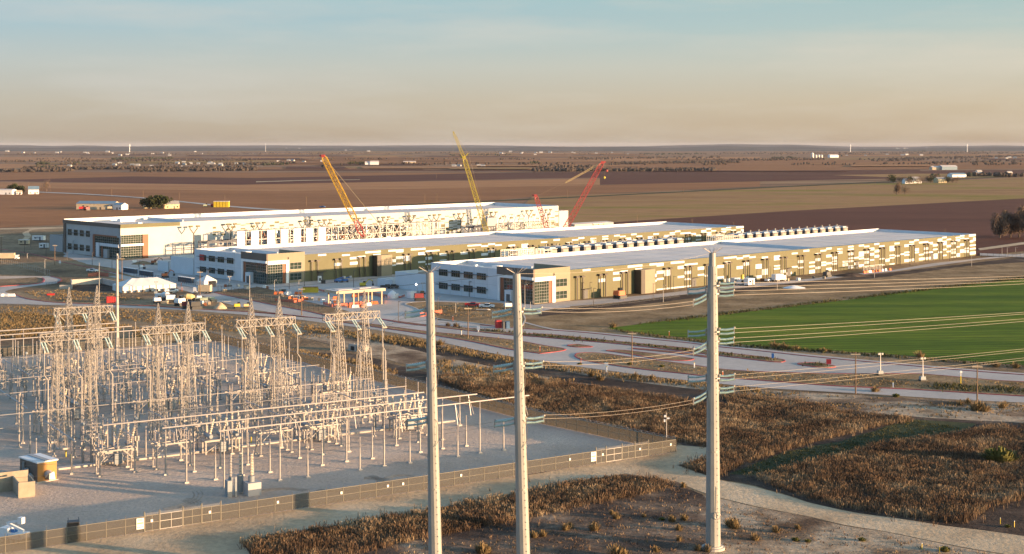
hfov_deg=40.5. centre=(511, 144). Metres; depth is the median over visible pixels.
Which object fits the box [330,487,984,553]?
scrub grass
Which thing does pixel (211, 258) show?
window
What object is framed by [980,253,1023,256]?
service road
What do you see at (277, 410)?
bus post
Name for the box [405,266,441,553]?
steel pole
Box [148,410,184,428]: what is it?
riser bus
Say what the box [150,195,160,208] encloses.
oak tree
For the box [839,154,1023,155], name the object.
field
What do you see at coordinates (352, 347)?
culvert head
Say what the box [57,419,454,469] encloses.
cable trench
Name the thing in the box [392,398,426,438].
switch frame
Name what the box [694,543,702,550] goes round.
grass clump
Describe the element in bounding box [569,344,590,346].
traffic island
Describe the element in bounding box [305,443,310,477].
bus post
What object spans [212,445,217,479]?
bus post
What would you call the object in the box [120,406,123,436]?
bus post
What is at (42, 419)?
bus post
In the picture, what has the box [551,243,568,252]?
cooling unit
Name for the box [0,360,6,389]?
switch frame
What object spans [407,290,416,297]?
storage container
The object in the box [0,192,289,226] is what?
field
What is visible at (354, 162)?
field
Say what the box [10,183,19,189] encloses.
oak tree
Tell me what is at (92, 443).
bus post
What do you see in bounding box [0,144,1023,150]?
hills
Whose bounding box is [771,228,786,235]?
cooling unit
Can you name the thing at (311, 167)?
field
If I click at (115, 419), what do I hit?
instrument transformer
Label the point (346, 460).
bus post
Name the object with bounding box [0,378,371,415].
bus pipe
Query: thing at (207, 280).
canopy tent
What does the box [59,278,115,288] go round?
retaining basin
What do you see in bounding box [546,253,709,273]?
conductor
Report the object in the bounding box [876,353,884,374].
light tower
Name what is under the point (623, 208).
field
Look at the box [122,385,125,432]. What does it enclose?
bus post
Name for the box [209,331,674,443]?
fence
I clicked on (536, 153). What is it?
field
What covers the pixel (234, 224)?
forked duct
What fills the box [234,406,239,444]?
instrument transformer
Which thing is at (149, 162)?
field
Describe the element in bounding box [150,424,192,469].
switch frame
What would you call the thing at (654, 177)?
field
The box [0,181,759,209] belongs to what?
field
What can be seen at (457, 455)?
bus post
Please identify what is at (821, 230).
cooling unit
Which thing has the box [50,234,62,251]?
screen wall
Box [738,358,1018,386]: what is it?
conductor
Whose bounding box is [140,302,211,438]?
dead end gantry
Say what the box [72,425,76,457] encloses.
bus post
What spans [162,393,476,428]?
bus pipe
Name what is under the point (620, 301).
site fence
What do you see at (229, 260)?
window
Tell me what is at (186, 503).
tyre rut
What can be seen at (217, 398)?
bus post
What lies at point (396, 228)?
pipe rack
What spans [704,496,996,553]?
soil patch
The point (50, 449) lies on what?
bus post
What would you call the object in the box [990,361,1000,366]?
grass clump
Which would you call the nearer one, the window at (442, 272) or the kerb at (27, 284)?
the window at (442, 272)
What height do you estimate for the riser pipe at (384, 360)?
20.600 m
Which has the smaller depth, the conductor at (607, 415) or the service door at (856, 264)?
the conductor at (607, 415)
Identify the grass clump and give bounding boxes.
[435,339,445,344]
[472,541,491,553]
[479,543,492,552]
[529,530,539,537]
[538,529,549,536]
[559,523,570,530]
[586,520,601,530]
[587,369,598,375]
[595,372,604,380]
[603,543,626,553]
[612,511,621,518]
[615,547,631,553]
[646,374,657,379]
[651,545,661,551]
[667,514,676,521]
[674,524,683,530]
[676,535,682,540]
[678,482,686,487]
[679,513,688,520]
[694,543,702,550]
[701,544,715,551]
[722,516,733,526]
[725,517,742,528]
[750,532,761,540]
[768,340,778,346]
[770,525,780,532]
[779,341,790,348]
[913,350,924,356]
[969,400,982,410]
[971,399,990,410]
[977,402,991,411]
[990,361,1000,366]
[997,401,1006,407]
[1010,361,1019,367]
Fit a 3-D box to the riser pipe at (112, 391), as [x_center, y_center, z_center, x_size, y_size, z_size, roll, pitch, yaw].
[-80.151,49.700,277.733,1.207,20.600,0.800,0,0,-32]
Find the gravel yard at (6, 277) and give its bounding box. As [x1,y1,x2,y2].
[0,276,41,278]
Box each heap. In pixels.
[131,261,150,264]
[213,302,226,308]
[783,285,804,288]
[835,273,869,276]
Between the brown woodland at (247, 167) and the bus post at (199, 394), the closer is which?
the bus post at (199, 394)
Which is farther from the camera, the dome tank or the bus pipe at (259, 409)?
the dome tank
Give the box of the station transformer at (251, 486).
[225,452,260,497]
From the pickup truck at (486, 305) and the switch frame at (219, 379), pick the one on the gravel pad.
the switch frame at (219, 379)
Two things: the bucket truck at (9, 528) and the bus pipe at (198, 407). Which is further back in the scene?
the bus pipe at (198, 407)
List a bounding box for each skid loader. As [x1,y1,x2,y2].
[153,295,161,303]
[166,292,176,302]
[174,296,185,305]
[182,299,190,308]
[189,298,202,309]
[234,302,241,308]
[414,290,425,300]
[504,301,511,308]
[613,287,626,298]
[823,270,831,276]
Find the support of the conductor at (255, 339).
attached to the steel pole at (519, 418)
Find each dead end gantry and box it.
[38,307,113,449]
[52,286,116,405]
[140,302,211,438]
[234,296,301,427]
[322,290,386,417]
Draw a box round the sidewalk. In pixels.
[525,322,1023,373]
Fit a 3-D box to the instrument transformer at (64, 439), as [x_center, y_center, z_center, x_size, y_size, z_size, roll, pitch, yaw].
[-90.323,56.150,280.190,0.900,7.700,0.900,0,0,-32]
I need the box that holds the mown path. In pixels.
[730,419,974,474]
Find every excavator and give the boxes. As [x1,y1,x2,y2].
[151,257,162,264]
[161,269,174,277]
[359,279,373,286]
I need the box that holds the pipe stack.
[470,309,489,310]
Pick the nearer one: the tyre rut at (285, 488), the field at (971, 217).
the tyre rut at (285, 488)
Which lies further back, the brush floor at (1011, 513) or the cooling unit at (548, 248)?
the cooling unit at (548, 248)
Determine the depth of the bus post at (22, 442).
278.61 m
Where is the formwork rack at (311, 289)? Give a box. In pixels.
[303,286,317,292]
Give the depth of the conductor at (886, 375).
224.21 m
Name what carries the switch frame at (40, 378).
on the gravel pad
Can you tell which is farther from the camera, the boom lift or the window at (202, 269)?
the window at (202, 269)
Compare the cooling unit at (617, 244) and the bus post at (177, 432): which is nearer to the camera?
the bus post at (177, 432)
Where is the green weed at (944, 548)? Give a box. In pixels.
[936,546,949,551]
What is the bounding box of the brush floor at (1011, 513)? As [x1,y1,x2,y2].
[310,352,1023,535]
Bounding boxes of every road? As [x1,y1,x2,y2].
[0,276,60,293]
[0,296,1023,401]
[42,192,283,209]
[110,272,133,278]
[123,279,330,318]
[534,254,1023,311]
[978,242,1023,249]
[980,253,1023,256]
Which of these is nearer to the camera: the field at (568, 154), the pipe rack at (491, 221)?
the pipe rack at (491, 221)
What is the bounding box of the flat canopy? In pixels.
[325,286,385,306]
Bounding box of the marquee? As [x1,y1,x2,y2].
[112,277,177,292]
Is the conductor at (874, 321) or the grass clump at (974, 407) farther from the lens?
the grass clump at (974, 407)
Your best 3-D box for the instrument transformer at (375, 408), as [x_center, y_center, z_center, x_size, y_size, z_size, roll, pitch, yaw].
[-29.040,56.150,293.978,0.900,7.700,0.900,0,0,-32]
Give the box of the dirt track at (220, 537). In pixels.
[3,445,1023,553]
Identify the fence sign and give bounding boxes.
[137,518,143,529]
[591,452,595,461]
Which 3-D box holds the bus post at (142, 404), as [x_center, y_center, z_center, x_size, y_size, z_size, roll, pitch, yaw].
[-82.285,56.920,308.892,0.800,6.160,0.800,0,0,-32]
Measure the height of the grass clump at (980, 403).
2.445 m
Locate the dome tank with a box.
[387,290,397,298]
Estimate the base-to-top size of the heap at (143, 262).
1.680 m
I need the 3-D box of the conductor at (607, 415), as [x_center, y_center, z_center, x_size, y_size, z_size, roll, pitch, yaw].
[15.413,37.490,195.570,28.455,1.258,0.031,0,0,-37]
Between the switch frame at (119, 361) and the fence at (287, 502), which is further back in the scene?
the switch frame at (119, 361)
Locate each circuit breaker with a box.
[55,384,92,420]
[57,373,91,406]
[59,357,87,387]
[93,423,136,467]
[139,351,168,382]
[153,376,185,410]
[200,413,240,454]
[237,353,268,384]
[239,369,270,402]
[298,403,335,442]
[319,369,352,401]
[387,394,424,430]
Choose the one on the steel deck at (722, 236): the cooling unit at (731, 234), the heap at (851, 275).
the cooling unit at (731, 234)
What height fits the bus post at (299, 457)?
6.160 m
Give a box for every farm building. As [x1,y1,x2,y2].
[0,189,15,194]
[28,186,38,193]
[76,201,119,209]
[109,203,127,209]
[164,201,179,208]
[370,161,378,164]
[568,221,613,226]
[828,154,838,157]
[902,178,911,183]
[911,177,921,182]
[929,166,940,169]
[933,177,946,182]
[939,165,957,169]
[947,173,966,176]
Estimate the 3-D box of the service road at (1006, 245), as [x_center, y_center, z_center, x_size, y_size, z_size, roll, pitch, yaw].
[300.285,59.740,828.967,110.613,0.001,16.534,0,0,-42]
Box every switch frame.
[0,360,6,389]
[0,369,28,399]
[22,356,52,387]
[32,394,69,434]
[35,365,67,398]
[63,355,90,380]
[68,378,87,409]
[79,421,104,462]
[94,430,137,476]
[103,351,133,380]
[110,375,132,409]
[122,357,151,390]
[132,386,168,423]
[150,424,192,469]
[163,371,180,403]
[169,355,200,385]
[180,343,208,373]
[181,410,205,449]
[200,368,222,400]
[224,378,258,413]
[239,363,261,396]
[254,415,293,456]
[269,373,302,406]
[279,361,299,392]
[286,399,312,436]
[304,408,343,449]
[310,370,342,402]
[322,395,348,432]
[367,389,394,426]
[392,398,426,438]
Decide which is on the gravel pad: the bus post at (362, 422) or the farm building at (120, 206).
the bus post at (362, 422)
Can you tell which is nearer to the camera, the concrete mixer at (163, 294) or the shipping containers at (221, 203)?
the concrete mixer at (163, 294)
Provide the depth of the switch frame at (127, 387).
315.61 m
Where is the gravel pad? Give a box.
[0,340,671,553]
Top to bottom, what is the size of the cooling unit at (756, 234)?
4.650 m
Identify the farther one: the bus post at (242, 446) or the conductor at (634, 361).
the bus post at (242, 446)
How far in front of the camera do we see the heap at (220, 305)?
507.68 m
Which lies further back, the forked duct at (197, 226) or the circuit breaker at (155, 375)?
the forked duct at (197, 226)
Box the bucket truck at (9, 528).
[0,516,29,536]
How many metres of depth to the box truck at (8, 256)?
722.06 m
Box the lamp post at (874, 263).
[874,250,876,277]
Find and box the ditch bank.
[539,257,1023,316]
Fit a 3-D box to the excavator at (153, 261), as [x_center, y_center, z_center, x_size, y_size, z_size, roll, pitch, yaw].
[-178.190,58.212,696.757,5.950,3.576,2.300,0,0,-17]
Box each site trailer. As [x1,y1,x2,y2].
[18,240,29,244]
[32,235,45,240]
[39,243,48,247]
[730,277,739,283]
[736,279,743,284]
[743,278,754,285]
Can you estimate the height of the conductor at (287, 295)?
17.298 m
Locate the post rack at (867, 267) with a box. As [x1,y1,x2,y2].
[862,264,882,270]
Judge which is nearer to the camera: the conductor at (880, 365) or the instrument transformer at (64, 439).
the conductor at (880, 365)
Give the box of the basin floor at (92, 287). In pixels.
[73,284,113,290]
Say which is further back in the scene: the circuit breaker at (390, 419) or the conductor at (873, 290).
the circuit breaker at (390, 419)
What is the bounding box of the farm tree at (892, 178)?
[887,175,896,181]
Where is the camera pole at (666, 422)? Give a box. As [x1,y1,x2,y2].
[664,412,668,436]
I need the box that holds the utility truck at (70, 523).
[67,517,79,526]
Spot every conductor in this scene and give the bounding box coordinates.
[0,273,516,304]
[0,371,492,416]
[0,421,404,462]
[2,422,490,478]
[4,425,405,466]
[8,426,491,482]
[15,366,402,396]
[15,367,491,410]
[16,273,420,297]
[17,313,488,347]
[24,370,404,402]
[28,317,489,350]
[544,350,691,361]
[544,403,691,418]
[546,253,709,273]
[557,400,689,414]
[561,301,691,308]
[586,353,692,364]
[718,253,1018,262]
[735,312,1020,328]
[736,314,1017,332]
[736,349,1018,374]
[738,351,1019,378]
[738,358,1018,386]
[740,360,1020,390]
[743,319,1015,337]
[744,281,1013,290]
[745,321,1022,341]
[747,276,1009,282]
[748,284,1011,294]
[751,278,1020,286]
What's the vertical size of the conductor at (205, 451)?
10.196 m
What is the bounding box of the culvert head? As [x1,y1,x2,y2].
[348,344,367,351]
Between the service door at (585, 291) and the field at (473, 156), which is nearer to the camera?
the service door at (585, 291)
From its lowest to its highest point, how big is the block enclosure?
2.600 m
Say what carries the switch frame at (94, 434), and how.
on the gravel pad
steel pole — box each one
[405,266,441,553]
[491,267,544,553]
[687,247,734,551]
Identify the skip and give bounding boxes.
[106,296,115,302]
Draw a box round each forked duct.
[188,225,199,254]
[226,223,236,245]
[407,215,415,235]
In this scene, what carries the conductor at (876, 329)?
attached to the steel pole at (712, 376)
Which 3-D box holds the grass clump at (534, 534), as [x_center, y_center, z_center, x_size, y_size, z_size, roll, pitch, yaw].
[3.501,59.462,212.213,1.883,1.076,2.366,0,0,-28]
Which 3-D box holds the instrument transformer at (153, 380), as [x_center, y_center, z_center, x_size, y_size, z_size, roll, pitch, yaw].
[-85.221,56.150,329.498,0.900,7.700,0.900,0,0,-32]
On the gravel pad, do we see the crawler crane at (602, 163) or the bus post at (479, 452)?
the bus post at (479, 452)
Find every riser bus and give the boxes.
[0,390,27,408]
[45,421,75,441]
[93,381,127,398]
[98,415,129,433]
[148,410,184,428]
[197,405,236,423]
[244,400,285,417]
[263,365,307,381]
[291,396,333,412]
[333,391,379,407]
[375,386,423,402]
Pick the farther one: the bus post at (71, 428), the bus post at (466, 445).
the bus post at (71, 428)
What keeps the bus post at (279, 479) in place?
on the gravel pad
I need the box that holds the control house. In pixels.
[19,453,58,483]
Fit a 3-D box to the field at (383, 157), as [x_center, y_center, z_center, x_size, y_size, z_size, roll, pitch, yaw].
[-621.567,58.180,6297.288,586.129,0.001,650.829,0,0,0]
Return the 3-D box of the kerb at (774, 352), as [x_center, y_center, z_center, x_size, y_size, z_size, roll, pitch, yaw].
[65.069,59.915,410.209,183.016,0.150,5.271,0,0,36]
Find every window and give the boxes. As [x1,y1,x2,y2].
[198,254,205,260]
[198,266,206,272]
[207,256,214,261]
[209,267,215,273]
[216,256,223,262]
[217,268,223,274]
[225,257,233,263]
[225,269,233,275]
[290,262,301,269]
[290,273,301,279]
[435,269,448,275]
[438,282,447,288]
[447,283,459,290]
[451,270,459,276]
[460,271,472,278]
[460,285,472,291]
[472,273,487,279]
[474,286,487,293]
[556,278,566,286]
[556,290,566,298]
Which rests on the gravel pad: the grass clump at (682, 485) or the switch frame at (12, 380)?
the switch frame at (12, 380)
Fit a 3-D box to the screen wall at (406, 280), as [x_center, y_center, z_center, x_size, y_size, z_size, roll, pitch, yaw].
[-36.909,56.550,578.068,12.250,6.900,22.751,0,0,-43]
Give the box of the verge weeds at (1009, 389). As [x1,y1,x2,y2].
[453,276,1023,393]
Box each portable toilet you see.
[495,319,501,327]
[502,321,505,328]
[506,321,509,328]
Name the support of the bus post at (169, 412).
on the gravel pad
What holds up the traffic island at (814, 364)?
on the road at (789, 364)
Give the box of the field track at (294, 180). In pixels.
[256,179,359,181]
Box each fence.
[0,258,50,275]
[0,332,209,356]
[0,516,143,552]
[88,272,107,276]
[135,272,197,286]
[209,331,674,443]
[220,286,318,310]
[221,451,595,519]
[275,298,303,302]
[323,300,369,306]
[352,292,384,297]
[558,294,677,311]
[649,439,675,455]
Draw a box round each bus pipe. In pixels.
[0,323,114,330]
[0,326,131,335]
[0,329,149,340]
[0,355,278,379]
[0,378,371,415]
[0,386,405,428]
[2,354,249,375]
[4,341,222,358]
[4,365,314,393]
[103,392,423,425]
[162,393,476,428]
[219,395,528,431]
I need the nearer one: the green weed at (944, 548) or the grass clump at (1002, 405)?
the green weed at (944, 548)
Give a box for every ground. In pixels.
[0,146,1023,227]
[0,251,1023,553]
[257,321,1023,422]
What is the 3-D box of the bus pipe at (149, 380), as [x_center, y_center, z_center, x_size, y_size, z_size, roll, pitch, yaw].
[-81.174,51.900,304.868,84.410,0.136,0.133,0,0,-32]
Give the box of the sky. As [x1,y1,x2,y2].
[0,0,1023,145]
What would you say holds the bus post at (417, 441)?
on the gravel pad
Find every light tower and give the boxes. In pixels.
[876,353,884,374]
[918,357,927,380]
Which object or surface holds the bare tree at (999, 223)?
on the field at (971, 217)
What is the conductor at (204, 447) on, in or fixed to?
attached to the steel pole at (434, 526)
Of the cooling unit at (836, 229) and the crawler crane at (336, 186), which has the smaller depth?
the cooling unit at (836, 229)
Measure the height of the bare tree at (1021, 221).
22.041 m
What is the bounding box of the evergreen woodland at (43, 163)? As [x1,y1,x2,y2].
[35,146,990,176]
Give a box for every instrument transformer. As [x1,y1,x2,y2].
[17,376,20,409]
[24,352,28,378]
[62,404,66,441]
[80,422,85,463]
[113,399,117,435]
[134,417,138,456]
[151,367,154,396]
[192,361,196,392]
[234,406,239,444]
[253,385,257,419]
[282,401,287,438]
[338,378,343,404]
[372,392,377,427]
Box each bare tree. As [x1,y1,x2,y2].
[41,180,50,191]
[893,182,901,194]
[989,212,1009,237]
[1001,210,1019,236]
[1010,205,1023,236]
[1017,206,1023,229]
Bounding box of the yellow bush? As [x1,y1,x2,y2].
[979,446,1020,464]
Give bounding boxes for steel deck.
[501,247,551,256]
[706,234,741,240]
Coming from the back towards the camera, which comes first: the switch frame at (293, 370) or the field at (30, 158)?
the field at (30, 158)
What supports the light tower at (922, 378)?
on the traffic island at (914, 378)
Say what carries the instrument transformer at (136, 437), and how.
on the gravel pad
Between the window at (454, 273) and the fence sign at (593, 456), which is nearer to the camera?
the fence sign at (593, 456)
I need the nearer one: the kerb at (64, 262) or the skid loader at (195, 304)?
the skid loader at (195, 304)
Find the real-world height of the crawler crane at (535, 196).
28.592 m
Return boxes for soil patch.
[241,474,709,553]
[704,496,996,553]
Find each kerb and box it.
[0,278,44,286]
[3,249,119,273]
[15,294,324,318]
[214,292,332,316]
[337,321,565,353]
[369,316,784,361]
[405,301,525,327]
[483,325,1023,374]
[574,352,1023,395]
[606,350,693,360]
[633,348,706,357]
[797,362,834,367]
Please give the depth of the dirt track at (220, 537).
223.42 m
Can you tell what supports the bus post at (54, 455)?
on the gravel pad
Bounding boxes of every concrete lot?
[64,252,569,324]
[120,270,255,290]
[326,271,429,283]
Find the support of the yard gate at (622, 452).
attached to the fence at (287, 502)
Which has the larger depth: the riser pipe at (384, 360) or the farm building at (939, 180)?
the farm building at (939, 180)
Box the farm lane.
[0,227,62,239]
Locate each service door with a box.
[318,271,326,279]
[583,288,590,298]
[692,277,699,286]
[787,267,792,275]
[855,260,859,268]
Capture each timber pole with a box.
[298,288,304,314]
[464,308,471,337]
[628,333,635,364]
[851,352,860,393]
[972,364,982,402]
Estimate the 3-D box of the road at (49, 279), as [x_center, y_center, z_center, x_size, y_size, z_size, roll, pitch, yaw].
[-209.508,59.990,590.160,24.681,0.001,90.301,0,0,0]
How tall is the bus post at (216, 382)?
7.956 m
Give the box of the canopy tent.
[197,275,216,285]
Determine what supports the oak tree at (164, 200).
on the field at (26, 209)
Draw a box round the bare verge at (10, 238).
[0,226,115,275]
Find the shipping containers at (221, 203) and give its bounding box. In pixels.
[213,201,229,206]
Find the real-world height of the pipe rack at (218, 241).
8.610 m
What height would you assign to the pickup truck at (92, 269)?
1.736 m
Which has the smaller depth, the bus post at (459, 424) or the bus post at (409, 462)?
the bus post at (409, 462)
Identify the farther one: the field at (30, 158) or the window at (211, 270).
the field at (30, 158)
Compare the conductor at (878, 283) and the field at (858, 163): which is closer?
the conductor at (878, 283)
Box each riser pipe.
[44,347,50,452]
[77,348,81,448]
[108,342,112,444]
[146,339,152,440]
[178,337,181,436]
[206,334,212,432]
[241,347,245,429]
[270,337,275,425]
[297,328,300,408]
[330,325,333,416]
[357,323,361,415]
[382,321,387,412]
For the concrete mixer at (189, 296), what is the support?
on the ground at (292, 341)
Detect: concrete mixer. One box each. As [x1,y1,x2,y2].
[155,292,169,299]
[183,294,201,300]
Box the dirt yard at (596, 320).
[525,262,1023,339]
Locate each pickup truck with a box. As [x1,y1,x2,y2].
[86,268,97,271]
[165,288,178,291]
[387,284,398,288]
[465,302,479,306]
[479,303,494,307]
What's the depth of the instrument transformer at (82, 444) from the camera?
261.19 m
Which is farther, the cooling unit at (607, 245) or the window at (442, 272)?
the cooling unit at (607, 245)
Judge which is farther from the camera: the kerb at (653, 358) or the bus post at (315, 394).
the kerb at (653, 358)
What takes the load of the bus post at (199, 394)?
on the gravel pad
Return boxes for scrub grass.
[1,289,1023,418]
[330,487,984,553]
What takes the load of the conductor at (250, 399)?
attached to the steel pole at (519, 418)
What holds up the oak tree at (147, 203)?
on the field at (26, 209)
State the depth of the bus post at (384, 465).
258.82 m
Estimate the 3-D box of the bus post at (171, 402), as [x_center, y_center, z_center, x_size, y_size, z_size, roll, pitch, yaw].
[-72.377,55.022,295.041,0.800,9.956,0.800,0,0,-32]
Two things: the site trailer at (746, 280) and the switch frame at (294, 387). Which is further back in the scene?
the site trailer at (746, 280)
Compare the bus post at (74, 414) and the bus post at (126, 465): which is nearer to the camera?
the bus post at (126, 465)
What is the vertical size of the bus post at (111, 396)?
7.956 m
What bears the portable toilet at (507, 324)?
on the road at (789, 364)
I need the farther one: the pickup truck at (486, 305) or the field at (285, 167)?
the field at (285, 167)
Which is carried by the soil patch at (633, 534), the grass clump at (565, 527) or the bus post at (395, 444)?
the grass clump at (565, 527)
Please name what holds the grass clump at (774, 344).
on the crop field at (995, 300)
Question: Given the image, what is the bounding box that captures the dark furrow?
[380,335,783,400]
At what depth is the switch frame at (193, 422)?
275.93 m
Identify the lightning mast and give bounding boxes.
[115,254,120,362]
[249,275,249,312]
[383,334,383,400]
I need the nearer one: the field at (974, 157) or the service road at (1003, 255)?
the service road at (1003, 255)
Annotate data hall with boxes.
[63,202,567,258]
[194,221,743,283]
[431,228,975,303]
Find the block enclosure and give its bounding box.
[0,470,34,497]
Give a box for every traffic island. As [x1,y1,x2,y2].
[341,321,563,352]
[391,320,783,361]
[406,302,523,326]
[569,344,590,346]
[576,353,1023,394]
[609,350,691,359]
[637,348,706,356]
[799,362,832,366]
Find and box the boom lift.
[334,276,345,282]
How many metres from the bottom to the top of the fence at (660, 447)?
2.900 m
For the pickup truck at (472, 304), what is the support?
on the ground at (292, 341)
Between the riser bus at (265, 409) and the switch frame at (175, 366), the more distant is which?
the switch frame at (175, 366)
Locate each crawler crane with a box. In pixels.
[319,155,380,236]
[453,131,488,231]
[532,194,548,227]
[539,161,607,226]
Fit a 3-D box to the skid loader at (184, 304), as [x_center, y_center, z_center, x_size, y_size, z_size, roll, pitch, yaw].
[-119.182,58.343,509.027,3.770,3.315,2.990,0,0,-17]
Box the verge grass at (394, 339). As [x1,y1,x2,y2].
[0,312,759,392]
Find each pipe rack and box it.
[198,239,246,248]
[237,224,344,245]
[335,221,445,239]
[464,225,495,232]
[482,212,555,230]
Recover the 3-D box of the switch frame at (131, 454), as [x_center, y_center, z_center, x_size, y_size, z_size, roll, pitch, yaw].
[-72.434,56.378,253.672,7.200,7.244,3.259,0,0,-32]
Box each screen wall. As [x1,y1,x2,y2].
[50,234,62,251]
[158,260,170,271]
[171,255,193,274]
[377,277,394,285]
[395,270,425,291]
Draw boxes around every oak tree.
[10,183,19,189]
[16,185,24,192]
[139,198,146,206]
[145,195,154,208]
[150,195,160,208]
[158,196,168,208]
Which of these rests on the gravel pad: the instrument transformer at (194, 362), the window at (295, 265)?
the instrument transformer at (194, 362)
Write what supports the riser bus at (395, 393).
attached to the switch frame at (381, 402)
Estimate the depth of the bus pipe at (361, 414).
255.63 m
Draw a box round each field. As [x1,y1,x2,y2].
[0,154,163,154]
[0,157,141,160]
[0,164,95,167]
[0,170,919,184]
[0,172,488,184]
[0,178,599,190]
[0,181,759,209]
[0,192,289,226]
[51,162,249,163]
[118,158,302,159]
[122,155,153,155]
[130,160,277,161]
[151,157,201,157]
[188,155,340,155]
[197,151,235,151]
[225,156,396,157]
[258,153,396,153]
[258,167,368,168]
[258,169,422,170]
[267,162,421,163]
[268,158,591,165]
[275,155,413,156]
[285,166,347,168]
[310,152,484,152]
[321,157,439,157]
[323,164,423,164]
[361,159,396,159]
[362,166,476,167]
[395,170,530,170]
[403,160,493,160]
[427,156,518,156]
[441,156,647,157]
[444,155,569,155]
[448,153,621,153]
[451,167,531,168]
[466,165,577,165]
[467,160,619,161]
[477,165,639,166]
[484,154,643,154]
[500,159,1023,171]
[520,157,759,162]
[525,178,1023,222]
[600,170,1023,184]
[610,279,1023,364]
[614,198,1023,255]
[658,170,741,170]
[668,158,811,158]
[783,153,875,153]
[810,163,905,163]
[814,156,974,157]
[819,158,876,159]
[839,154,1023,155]
[843,174,1007,177]
[851,154,936,154]
[851,164,934,165]
[897,157,1023,157]
[956,165,1023,165]
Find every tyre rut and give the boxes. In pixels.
[162,491,194,508]
[164,491,198,509]
[166,490,202,510]
[261,488,307,490]
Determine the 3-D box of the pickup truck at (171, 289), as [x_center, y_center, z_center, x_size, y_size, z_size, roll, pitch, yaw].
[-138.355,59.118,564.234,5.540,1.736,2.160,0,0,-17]
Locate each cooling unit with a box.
[538,244,557,253]
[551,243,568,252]
[563,243,579,251]
[574,242,590,250]
[585,241,601,249]
[597,240,612,248]
[606,240,623,248]
[617,239,633,247]
[627,238,643,246]
[639,238,654,245]
[648,237,663,244]
[657,236,673,244]
[668,235,682,243]
[727,231,744,239]
[739,231,752,238]
[746,230,761,237]
[754,230,769,236]
[765,229,777,236]
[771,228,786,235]
[781,228,793,234]
[787,227,802,234]
[796,227,809,233]
[803,226,817,233]
[810,226,824,232]
[818,225,832,231]
[826,225,840,231]
[833,224,847,230]
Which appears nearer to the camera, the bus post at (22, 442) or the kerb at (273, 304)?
the bus post at (22, 442)
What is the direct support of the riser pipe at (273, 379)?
on the gravel pad
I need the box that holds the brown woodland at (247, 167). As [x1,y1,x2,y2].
[0,148,1023,176]
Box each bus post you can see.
[8,374,11,399]
[11,362,13,394]
[14,340,16,369]
[14,395,17,423]
[16,341,19,370]
[16,408,20,447]
[20,394,24,443]
[29,415,30,453]
[31,339,34,376]
[31,370,34,395]
[38,407,42,437]
[39,342,40,369]
[40,361,43,404]
[41,404,43,433]
[49,420,52,450]
[52,424,56,456]
[69,411,72,441]
[69,440,73,474]
[72,389,76,437]
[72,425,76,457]
[91,422,92,462]
[109,378,113,413]
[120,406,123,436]
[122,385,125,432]
[124,368,126,393]
[125,434,129,467]
[129,354,130,395]
[133,404,135,444]
[134,322,136,357]
[134,349,136,379]
[137,398,141,426]
[140,387,143,414]
[145,426,146,456]
[152,409,153,439]
[157,404,160,443]
[163,420,167,475]
[168,393,171,430]
[171,380,172,425]
[175,414,178,445]
[178,428,182,460]
[183,427,188,483]
[191,438,196,472]
[196,420,197,449]
[198,378,200,404]
[200,404,203,433]
[201,376,204,402]
[205,377,208,411]
[212,362,214,394]
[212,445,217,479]
[214,365,216,398]
[215,376,217,421]
[218,414,222,468]
[221,325,221,359]
[221,431,224,488]
[224,357,227,381]
[229,422,234,454]
[234,353,237,376]
[241,421,244,475]
[245,432,249,465]
[246,406,247,443]
[247,399,249,428]
[260,372,262,416]
[267,439,272,472]
[275,390,278,427]
[277,425,282,480]
[278,417,283,448]
[297,426,301,458]
[304,380,306,415]
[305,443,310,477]
[315,380,317,407]
[319,433,324,465]
[321,386,322,421]
[323,403,325,454]
[326,412,330,442]
[344,409,348,461]
[347,420,350,451]
[357,437,362,470]
[360,395,364,423]
[363,381,366,417]
[369,427,374,458]
[373,407,375,436]
[381,413,386,466]
[393,415,398,445]
[407,431,412,463]
[416,394,418,442]
[417,421,422,452]
[440,398,444,448]
[455,425,459,456]
[458,397,461,425]
[463,415,468,446]
[477,402,481,453]
[501,422,505,450]
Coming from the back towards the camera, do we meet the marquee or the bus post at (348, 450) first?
the marquee
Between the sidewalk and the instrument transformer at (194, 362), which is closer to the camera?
the instrument transformer at (194, 362)
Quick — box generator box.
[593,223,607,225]
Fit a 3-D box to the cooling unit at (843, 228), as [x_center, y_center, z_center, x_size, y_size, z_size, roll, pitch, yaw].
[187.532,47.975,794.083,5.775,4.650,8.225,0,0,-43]
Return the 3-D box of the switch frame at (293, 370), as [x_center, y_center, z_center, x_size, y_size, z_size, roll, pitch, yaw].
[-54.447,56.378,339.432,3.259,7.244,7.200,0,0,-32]
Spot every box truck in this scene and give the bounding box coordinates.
[0,253,19,259]
[193,284,212,293]
[771,273,785,281]
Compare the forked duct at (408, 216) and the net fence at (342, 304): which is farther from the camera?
the forked duct at (408, 216)
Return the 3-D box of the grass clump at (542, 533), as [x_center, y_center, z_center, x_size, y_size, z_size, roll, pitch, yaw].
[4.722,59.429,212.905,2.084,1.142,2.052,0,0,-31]
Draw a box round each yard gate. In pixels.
[144,501,220,531]
[595,439,648,463]
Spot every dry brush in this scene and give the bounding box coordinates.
[238,470,675,553]
[437,371,1023,525]

